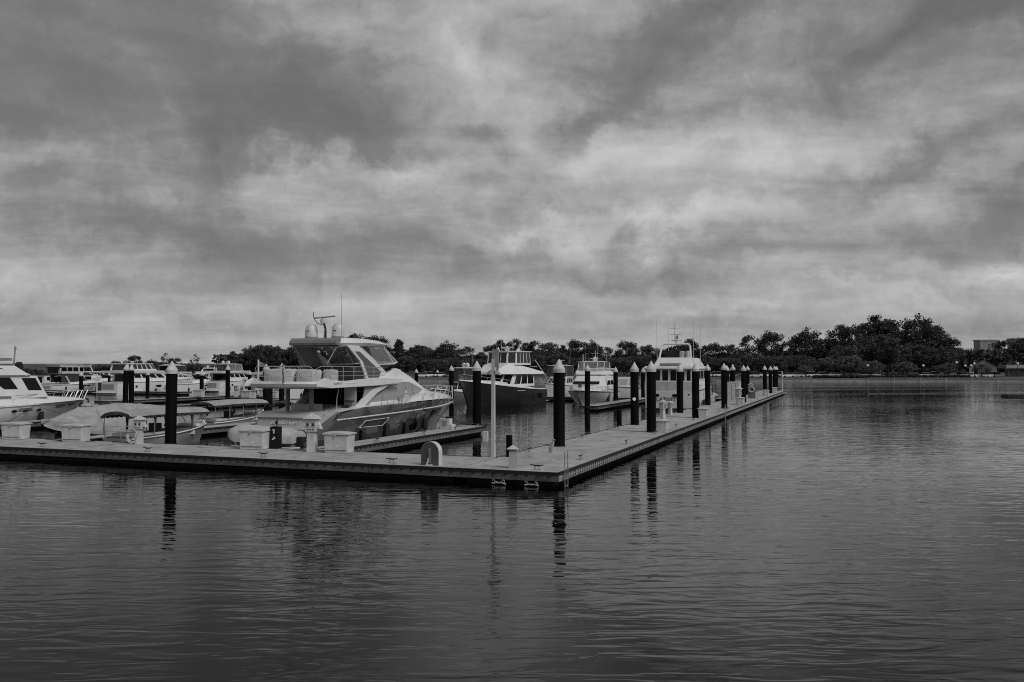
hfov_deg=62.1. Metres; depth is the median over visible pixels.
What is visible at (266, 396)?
piling
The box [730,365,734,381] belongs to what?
piling
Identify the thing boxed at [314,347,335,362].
tree
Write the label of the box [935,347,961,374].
tree
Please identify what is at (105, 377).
express cruiser
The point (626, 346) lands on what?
tree
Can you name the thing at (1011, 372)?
shelter
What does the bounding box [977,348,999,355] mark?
tree
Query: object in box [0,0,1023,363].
sky
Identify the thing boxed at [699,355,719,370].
tree
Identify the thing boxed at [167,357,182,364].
tree
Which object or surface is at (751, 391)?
life ring stand
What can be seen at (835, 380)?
sea wall
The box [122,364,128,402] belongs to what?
piling
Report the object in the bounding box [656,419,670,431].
dock box
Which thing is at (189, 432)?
canopy boat
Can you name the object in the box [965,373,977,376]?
parked car
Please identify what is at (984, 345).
office block
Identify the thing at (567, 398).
finger pier
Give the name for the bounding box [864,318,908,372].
tree
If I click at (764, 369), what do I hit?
piling
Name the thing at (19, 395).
motor yacht
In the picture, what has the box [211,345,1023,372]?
background wood
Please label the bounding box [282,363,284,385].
ensign
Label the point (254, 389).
power pedestal
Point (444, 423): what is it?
utility box
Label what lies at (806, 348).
tree
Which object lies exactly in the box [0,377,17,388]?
window
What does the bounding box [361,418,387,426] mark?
hull window
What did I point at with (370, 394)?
motor yacht
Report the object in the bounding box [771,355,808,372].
tree
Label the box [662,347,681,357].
tree
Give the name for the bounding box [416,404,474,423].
mooring line
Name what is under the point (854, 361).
tree
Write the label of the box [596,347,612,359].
tree
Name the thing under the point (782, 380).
post
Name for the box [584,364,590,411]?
piling
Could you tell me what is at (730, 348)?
tree
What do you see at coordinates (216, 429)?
finger pier
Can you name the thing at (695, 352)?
tree
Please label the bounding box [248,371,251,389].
piling
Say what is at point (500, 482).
mooring bracket
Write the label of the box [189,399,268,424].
canopy boat
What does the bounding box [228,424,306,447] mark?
tender
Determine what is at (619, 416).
mooring post
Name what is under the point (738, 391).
power pedestal
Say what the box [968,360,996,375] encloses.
gabled house
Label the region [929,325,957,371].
tree
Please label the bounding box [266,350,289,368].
tree
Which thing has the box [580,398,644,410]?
finger pier
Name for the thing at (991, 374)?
parked car
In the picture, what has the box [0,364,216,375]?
bank
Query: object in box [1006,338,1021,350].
office block
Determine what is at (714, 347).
tree
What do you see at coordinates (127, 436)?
garden hose
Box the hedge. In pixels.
[812,375,969,377]
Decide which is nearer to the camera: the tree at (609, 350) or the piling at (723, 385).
the piling at (723, 385)
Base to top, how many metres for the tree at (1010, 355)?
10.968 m
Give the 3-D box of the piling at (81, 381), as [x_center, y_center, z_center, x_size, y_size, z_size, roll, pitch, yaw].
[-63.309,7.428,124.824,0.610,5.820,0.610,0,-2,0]
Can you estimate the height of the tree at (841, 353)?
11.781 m
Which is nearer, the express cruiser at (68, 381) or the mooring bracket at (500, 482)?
the mooring bracket at (500, 482)
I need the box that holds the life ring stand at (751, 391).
[748,386,754,397]
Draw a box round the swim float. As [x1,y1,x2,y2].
[1001,394,1023,397]
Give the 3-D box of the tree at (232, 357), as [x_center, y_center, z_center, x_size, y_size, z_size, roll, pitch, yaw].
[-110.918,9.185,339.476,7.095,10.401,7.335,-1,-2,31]
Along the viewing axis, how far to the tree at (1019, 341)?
372.98 m
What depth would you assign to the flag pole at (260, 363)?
134.86 m
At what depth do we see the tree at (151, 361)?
402.45 m
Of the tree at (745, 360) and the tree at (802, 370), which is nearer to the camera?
the tree at (802, 370)
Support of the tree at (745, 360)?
on the bank at (411, 374)
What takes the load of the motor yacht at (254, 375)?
on the water
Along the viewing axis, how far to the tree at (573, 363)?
300.90 m
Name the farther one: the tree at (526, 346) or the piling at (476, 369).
the tree at (526, 346)
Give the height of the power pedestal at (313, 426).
1.684 m
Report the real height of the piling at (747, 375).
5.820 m
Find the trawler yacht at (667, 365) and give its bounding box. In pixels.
[643,317,710,410]
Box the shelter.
[997,365,1023,376]
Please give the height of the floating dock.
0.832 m
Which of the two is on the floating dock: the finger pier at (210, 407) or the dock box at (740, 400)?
the dock box at (740, 400)
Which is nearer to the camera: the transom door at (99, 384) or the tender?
the tender
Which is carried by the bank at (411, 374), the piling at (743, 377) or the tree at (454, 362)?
the tree at (454, 362)
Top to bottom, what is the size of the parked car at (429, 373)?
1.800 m
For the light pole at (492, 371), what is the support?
on the floating dock
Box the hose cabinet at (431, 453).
[421,441,441,465]
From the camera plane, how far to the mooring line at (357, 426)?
42.33 m
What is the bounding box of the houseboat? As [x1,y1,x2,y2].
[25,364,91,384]
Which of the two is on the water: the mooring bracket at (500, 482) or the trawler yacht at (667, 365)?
the trawler yacht at (667, 365)
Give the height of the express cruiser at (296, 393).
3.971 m
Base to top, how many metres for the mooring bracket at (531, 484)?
0.194 m
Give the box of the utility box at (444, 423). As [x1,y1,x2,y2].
[439,418,454,428]
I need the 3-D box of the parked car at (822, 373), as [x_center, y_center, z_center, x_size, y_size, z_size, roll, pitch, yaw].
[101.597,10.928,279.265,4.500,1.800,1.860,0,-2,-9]
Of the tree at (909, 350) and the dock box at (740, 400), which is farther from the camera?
the tree at (909, 350)
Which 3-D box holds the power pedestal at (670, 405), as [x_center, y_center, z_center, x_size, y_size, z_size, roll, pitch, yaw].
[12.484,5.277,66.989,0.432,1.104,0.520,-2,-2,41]
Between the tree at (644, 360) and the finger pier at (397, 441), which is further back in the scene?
the tree at (644, 360)
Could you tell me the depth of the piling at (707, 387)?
84.65 m
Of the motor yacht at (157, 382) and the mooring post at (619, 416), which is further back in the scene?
the motor yacht at (157, 382)
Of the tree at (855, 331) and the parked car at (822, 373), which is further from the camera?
the tree at (855, 331)
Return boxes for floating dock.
[0,390,785,485]
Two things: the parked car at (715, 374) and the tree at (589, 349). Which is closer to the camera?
the parked car at (715, 374)
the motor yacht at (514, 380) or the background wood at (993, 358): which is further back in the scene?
the background wood at (993, 358)
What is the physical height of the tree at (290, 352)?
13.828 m
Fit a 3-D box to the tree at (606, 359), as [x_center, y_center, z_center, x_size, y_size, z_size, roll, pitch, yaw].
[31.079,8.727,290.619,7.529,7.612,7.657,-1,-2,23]
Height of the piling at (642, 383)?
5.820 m
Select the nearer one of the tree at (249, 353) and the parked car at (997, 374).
the parked car at (997, 374)
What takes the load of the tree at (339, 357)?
on the bank at (411, 374)
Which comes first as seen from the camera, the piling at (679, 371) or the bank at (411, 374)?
the piling at (679, 371)
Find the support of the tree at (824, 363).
on the bank at (411, 374)
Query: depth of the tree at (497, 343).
324.31 m
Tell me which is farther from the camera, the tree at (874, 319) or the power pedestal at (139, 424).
the tree at (874, 319)
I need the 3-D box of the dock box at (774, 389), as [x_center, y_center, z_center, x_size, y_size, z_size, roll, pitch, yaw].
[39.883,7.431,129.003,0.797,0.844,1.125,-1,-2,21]
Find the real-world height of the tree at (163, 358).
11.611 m
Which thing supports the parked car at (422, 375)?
on the bank at (411, 374)
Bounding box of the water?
[0,382,1023,681]
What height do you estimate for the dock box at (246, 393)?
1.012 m
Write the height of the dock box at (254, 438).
0.960 m
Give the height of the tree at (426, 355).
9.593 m
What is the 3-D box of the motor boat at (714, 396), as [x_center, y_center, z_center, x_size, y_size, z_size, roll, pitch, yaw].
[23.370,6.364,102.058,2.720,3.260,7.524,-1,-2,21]
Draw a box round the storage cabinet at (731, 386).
[727,382,740,399]
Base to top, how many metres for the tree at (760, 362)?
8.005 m
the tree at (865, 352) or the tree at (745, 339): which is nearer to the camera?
the tree at (865, 352)
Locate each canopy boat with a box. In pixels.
[101,407,209,443]
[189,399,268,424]
[272,400,296,409]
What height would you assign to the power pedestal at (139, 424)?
1.380 m
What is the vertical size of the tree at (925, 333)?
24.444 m
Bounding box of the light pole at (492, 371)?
[482,349,500,457]
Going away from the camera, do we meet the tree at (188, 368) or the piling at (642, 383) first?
the piling at (642, 383)
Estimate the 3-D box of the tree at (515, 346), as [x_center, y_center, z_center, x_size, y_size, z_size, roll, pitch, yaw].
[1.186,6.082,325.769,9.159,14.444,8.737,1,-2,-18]
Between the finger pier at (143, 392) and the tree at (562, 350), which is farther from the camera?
the tree at (562, 350)
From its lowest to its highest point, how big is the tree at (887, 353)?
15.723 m
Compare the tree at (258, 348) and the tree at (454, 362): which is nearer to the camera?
the tree at (454, 362)
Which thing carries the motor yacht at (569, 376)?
on the water
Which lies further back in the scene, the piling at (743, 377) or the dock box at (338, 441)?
the piling at (743, 377)
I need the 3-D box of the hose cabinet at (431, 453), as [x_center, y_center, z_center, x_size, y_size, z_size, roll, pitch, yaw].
[-3.063,4.246,32.133,0.780,0.890,0.370,-1,-2,25]
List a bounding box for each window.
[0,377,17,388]
[22,378,41,389]
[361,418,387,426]
[371,382,421,401]
[407,418,418,429]
[431,408,441,414]
[573,381,599,383]
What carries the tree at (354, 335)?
on the bank at (411, 374)
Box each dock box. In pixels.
[0,422,32,439]
[59,423,92,441]
[192,389,205,396]
[237,428,269,449]
[241,390,251,397]
[258,389,262,396]
[273,391,278,396]
[322,431,356,452]
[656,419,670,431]
[698,407,708,417]
[737,397,744,404]
[763,390,768,395]
[772,387,776,392]
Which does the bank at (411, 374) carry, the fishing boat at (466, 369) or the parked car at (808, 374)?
the parked car at (808, 374)
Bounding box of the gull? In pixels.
[549,439,554,452]
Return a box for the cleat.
[530,464,542,469]
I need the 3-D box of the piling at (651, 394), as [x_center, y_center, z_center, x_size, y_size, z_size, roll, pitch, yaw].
[7.993,4.039,48.783,0.610,5.820,0.610,2,-3,-36]
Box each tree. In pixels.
[89,364,110,370]
[123,355,142,362]
[145,360,157,366]
[153,363,165,370]
[159,353,170,363]
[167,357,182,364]
[181,364,200,371]
[187,354,200,372]
[203,366,214,370]
[225,351,242,370]
[237,345,262,370]
[250,344,278,368]
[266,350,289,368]
[281,347,299,368]
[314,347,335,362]
[325,347,350,363]
[342,333,376,362]
[363,335,393,361]
[376,346,393,361]
[390,339,407,370]
[394,356,417,373]
[407,345,426,369]
[419,350,435,371]
[420,358,450,373]
[431,340,461,371]
[445,357,460,368]
[456,346,475,360]
[457,358,486,367]
[474,352,487,361]
[479,344,500,359]
[494,340,511,350]
[504,338,524,350]
[522,342,533,366]
[528,340,546,370]
[528,353,547,375]
[543,342,560,369]
[547,353,571,364]
[555,345,569,359]
[564,339,584,373]
[568,357,592,369]
[579,339,604,367]
[591,356,612,367]
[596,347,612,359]
[610,356,636,374]
[614,340,640,373]
[627,346,650,373]
[635,356,655,370]
[639,344,659,362]
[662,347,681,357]
[677,338,699,354]
[691,346,711,357]
[699,342,726,371]
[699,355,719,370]
[714,357,742,370]
[717,344,743,366]
[731,349,745,373]
[738,335,769,371]
[738,355,755,370]
[747,355,788,372]
[757,330,788,360]
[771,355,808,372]
[774,341,797,372]
[787,327,828,358]
[794,354,817,369]
[797,364,813,376]
[809,337,838,371]
[814,357,842,372]
[825,324,854,372]
[825,345,859,374]
[832,355,865,374]
[838,323,877,372]
[846,335,885,366]
[858,360,884,372]
[862,314,893,372]
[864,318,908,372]
[869,334,906,374]
[890,313,947,373]
[895,361,918,374]
[896,343,917,374]
[910,345,940,372]
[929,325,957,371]
[933,337,964,373]
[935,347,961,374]
[935,362,955,374]
[971,363,992,377]
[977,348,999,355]
[989,340,1023,361]
[998,353,1016,371]
[1008,337,1023,352]
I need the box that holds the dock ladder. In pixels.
[564,451,567,486]
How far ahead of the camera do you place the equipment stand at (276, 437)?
38.67 m
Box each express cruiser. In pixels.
[42,374,103,389]
[91,373,112,381]
[164,373,214,392]
[273,389,303,398]
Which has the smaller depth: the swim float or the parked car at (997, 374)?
the swim float
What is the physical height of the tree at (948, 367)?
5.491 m
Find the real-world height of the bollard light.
0.840 m
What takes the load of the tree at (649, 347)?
on the bank at (411, 374)
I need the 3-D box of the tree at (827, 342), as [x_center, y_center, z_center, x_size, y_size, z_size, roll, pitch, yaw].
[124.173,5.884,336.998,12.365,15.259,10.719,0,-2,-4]
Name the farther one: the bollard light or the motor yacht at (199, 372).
the motor yacht at (199, 372)
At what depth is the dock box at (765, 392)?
113.73 m
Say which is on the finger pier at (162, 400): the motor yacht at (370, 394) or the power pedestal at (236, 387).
the power pedestal at (236, 387)
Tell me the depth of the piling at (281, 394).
83.64 m
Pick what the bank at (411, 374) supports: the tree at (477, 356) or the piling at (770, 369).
the tree at (477, 356)
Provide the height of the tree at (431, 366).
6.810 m
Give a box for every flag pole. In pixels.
[257,360,264,393]
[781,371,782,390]
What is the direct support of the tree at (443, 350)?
on the bank at (411, 374)
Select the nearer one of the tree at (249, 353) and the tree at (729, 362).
the tree at (729, 362)
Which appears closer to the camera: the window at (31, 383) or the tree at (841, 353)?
the window at (31, 383)
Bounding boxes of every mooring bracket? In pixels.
[492,479,505,484]
[524,481,538,485]
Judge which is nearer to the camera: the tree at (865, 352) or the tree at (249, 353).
the tree at (865, 352)
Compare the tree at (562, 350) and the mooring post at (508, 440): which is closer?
the mooring post at (508, 440)
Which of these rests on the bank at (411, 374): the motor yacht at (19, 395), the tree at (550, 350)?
the tree at (550, 350)
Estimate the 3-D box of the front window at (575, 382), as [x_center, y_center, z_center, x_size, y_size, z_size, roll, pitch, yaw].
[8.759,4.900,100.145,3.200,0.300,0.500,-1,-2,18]
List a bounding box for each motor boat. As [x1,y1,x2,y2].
[611,377,640,396]
[710,380,717,402]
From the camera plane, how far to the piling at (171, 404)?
41.76 m
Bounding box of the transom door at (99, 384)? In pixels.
[98,383,101,390]
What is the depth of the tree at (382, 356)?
321.88 m
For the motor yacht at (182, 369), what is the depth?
190.24 m
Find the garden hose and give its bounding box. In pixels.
[126,428,152,445]
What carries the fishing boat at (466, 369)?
on the water
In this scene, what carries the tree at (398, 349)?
on the bank at (411, 374)
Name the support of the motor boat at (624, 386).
on the water
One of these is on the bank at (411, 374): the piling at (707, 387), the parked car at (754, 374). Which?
the parked car at (754, 374)
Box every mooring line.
[340,412,375,437]
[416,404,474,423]
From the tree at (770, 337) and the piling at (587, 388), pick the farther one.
the tree at (770, 337)
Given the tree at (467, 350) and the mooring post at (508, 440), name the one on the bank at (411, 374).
the tree at (467, 350)
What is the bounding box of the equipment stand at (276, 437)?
[270,419,281,448]
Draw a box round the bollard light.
[507,445,518,468]
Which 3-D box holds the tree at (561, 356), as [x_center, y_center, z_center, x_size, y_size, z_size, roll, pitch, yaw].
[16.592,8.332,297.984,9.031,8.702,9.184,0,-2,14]
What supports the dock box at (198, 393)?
on the finger pier at (162, 400)
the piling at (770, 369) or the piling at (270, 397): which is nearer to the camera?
the piling at (270, 397)
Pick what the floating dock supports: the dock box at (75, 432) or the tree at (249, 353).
the dock box at (75, 432)
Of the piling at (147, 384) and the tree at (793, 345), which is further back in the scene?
the tree at (793, 345)
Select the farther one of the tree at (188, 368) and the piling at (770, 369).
the tree at (188, 368)
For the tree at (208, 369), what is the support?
on the bank at (29, 366)
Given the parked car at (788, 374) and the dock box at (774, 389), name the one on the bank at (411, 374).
the parked car at (788, 374)
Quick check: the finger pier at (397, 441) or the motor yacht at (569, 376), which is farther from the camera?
the motor yacht at (569, 376)
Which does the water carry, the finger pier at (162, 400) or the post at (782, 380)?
the finger pier at (162, 400)
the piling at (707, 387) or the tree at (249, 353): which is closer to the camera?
the piling at (707, 387)
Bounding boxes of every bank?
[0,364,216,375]
[192,369,1023,378]
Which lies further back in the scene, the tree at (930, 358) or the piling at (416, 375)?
the tree at (930, 358)
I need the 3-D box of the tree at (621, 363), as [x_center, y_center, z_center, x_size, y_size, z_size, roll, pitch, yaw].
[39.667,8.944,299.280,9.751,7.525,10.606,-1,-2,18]
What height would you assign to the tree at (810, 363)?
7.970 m
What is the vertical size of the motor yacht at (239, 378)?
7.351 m
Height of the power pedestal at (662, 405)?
1.380 m
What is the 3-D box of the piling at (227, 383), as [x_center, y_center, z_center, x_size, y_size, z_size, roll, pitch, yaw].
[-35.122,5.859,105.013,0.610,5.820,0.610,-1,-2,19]
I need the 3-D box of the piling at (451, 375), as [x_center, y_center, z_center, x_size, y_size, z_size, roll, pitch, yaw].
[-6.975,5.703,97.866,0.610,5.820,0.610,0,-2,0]
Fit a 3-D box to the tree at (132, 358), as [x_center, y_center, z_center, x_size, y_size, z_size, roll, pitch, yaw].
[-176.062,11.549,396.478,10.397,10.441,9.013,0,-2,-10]
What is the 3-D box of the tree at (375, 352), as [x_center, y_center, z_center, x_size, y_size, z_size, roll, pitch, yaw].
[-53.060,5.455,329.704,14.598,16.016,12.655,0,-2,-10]
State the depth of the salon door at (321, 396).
46.33 m
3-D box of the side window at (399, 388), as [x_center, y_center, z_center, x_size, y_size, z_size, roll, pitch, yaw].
[-6.573,2.884,49.124,0.360,1.040,7.927,-1,-2,17]
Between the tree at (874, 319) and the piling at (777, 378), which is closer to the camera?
the piling at (777, 378)
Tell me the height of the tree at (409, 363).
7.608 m
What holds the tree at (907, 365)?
on the bank at (411, 374)
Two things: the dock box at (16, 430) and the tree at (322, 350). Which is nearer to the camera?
the dock box at (16, 430)
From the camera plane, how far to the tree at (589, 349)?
321.43 m
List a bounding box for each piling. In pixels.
[79,372,82,396]
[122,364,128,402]
[128,364,134,402]
[145,371,149,396]
[165,361,177,443]
[200,371,203,389]
[225,365,229,399]
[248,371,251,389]
[263,364,269,410]
[269,389,272,405]
[279,364,284,408]
[415,369,417,382]
[449,365,453,404]
[472,361,480,432]
[553,359,565,446]
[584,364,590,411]
[613,367,617,400]
[630,362,638,424]
[641,368,644,397]
[646,361,656,432]
[676,364,682,412]
[691,363,698,417]
[705,364,710,404]
[721,363,727,408]
[726,366,728,381]
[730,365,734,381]
[741,365,745,401]
[746,366,749,394]
[762,365,766,394]
[768,366,772,392]
[773,366,775,386]
[776,366,777,390]
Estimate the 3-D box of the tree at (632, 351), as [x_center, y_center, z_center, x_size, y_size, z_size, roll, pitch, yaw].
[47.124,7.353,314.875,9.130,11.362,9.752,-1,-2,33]
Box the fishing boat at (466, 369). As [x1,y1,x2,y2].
[430,358,472,401]
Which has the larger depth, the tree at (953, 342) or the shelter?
the tree at (953, 342)
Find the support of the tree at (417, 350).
on the bank at (411, 374)
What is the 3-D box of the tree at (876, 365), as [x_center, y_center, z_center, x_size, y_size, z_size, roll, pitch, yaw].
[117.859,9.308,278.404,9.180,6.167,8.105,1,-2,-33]
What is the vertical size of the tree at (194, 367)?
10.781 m
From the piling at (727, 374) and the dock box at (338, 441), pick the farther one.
the piling at (727, 374)
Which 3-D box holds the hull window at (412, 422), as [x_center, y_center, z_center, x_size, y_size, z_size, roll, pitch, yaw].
[-5.822,4.840,49.585,0.182,0.720,1.571,-1,-2,16]
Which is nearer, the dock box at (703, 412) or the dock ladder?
the dock ladder
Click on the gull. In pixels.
(551, 447)
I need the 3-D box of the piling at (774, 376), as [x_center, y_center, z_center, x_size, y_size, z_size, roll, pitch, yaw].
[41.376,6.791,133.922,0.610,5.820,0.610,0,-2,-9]
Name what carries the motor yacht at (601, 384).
on the water
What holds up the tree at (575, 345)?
on the bank at (411, 374)
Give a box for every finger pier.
[0,420,42,431]
[45,390,191,394]
[58,421,256,440]
[94,394,262,404]
[161,398,298,408]
[300,425,486,451]
[546,396,720,400]
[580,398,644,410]
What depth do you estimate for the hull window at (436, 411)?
53.11 m
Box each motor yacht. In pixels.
[0,346,88,421]
[84,364,112,378]
[95,361,192,394]
[158,363,208,378]
[193,365,216,378]
[203,355,252,391]
[232,300,453,448]
[243,372,262,391]
[459,340,548,406]
[542,360,573,395]
[568,350,619,404]
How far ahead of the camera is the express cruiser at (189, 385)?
147.38 m
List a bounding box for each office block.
[973,340,999,350]
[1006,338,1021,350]
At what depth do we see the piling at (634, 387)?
55.13 m
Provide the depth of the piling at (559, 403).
39.78 m
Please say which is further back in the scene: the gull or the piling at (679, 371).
the piling at (679, 371)
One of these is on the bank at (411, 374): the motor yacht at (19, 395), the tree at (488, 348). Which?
the tree at (488, 348)
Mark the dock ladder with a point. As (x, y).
(567, 469)
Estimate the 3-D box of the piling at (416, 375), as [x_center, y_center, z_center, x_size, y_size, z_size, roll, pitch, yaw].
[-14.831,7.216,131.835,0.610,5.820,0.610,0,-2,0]
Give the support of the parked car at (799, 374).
on the bank at (411, 374)
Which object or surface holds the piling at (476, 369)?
in the water
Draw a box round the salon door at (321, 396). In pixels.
[314,387,362,404]
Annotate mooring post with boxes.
[506,435,511,456]
[617,409,621,426]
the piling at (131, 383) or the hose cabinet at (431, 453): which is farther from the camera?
the piling at (131, 383)
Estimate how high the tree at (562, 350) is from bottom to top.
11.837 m
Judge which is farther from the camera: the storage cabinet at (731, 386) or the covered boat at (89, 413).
the storage cabinet at (731, 386)
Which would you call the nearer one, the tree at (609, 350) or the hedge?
the hedge
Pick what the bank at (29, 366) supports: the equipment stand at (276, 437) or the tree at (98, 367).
the tree at (98, 367)
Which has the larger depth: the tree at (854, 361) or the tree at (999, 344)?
the tree at (999, 344)
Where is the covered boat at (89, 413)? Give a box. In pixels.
[41,403,178,438]
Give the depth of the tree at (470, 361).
289.96 m
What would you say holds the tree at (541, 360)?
on the bank at (411, 374)
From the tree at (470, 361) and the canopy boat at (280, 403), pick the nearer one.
the canopy boat at (280, 403)
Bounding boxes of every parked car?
[418,373,429,376]
[425,372,434,376]
[712,372,720,376]
[750,372,762,376]
[783,373,794,376]
[791,373,804,376]
[805,372,817,376]
[817,372,827,374]
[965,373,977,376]
[982,372,994,376]
[994,372,1001,376]
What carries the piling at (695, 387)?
in the water
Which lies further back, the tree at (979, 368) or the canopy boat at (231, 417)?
the tree at (979, 368)
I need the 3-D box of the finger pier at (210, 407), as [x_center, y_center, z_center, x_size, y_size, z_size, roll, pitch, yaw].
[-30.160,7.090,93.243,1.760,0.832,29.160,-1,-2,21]
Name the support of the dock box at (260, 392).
on the finger pier at (162, 400)
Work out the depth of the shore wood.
413.41 m
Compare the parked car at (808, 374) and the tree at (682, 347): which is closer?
the parked car at (808, 374)
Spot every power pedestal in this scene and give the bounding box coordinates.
[131,416,147,444]
[233,384,238,396]
[252,387,257,397]
[303,413,322,451]
[659,400,665,418]
[667,401,672,414]
[734,387,742,403]
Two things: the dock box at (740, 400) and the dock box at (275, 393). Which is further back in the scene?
the dock box at (275, 393)
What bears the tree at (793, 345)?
on the bank at (411, 374)
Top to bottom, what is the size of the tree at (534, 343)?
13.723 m
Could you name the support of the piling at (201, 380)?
in the water
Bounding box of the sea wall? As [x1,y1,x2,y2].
[414,379,1023,381]
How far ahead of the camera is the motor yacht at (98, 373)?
238.15 m
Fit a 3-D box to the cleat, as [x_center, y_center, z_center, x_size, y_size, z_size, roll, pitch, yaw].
[0.899,4.536,30.581,0.525,0.204,0.100,-1,-2,21]
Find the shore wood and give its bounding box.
[22,367,200,373]
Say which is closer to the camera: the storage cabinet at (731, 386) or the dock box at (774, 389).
the storage cabinet at (731, 386)
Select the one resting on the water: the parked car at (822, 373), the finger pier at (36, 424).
the finger pier at (36, 424)
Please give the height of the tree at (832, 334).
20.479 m
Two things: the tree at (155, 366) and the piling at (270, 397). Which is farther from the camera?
the tree at (155, 366)
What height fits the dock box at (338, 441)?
0.940 m
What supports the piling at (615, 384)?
in the water
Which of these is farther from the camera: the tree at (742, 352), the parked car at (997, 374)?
the tree at (742, 352)

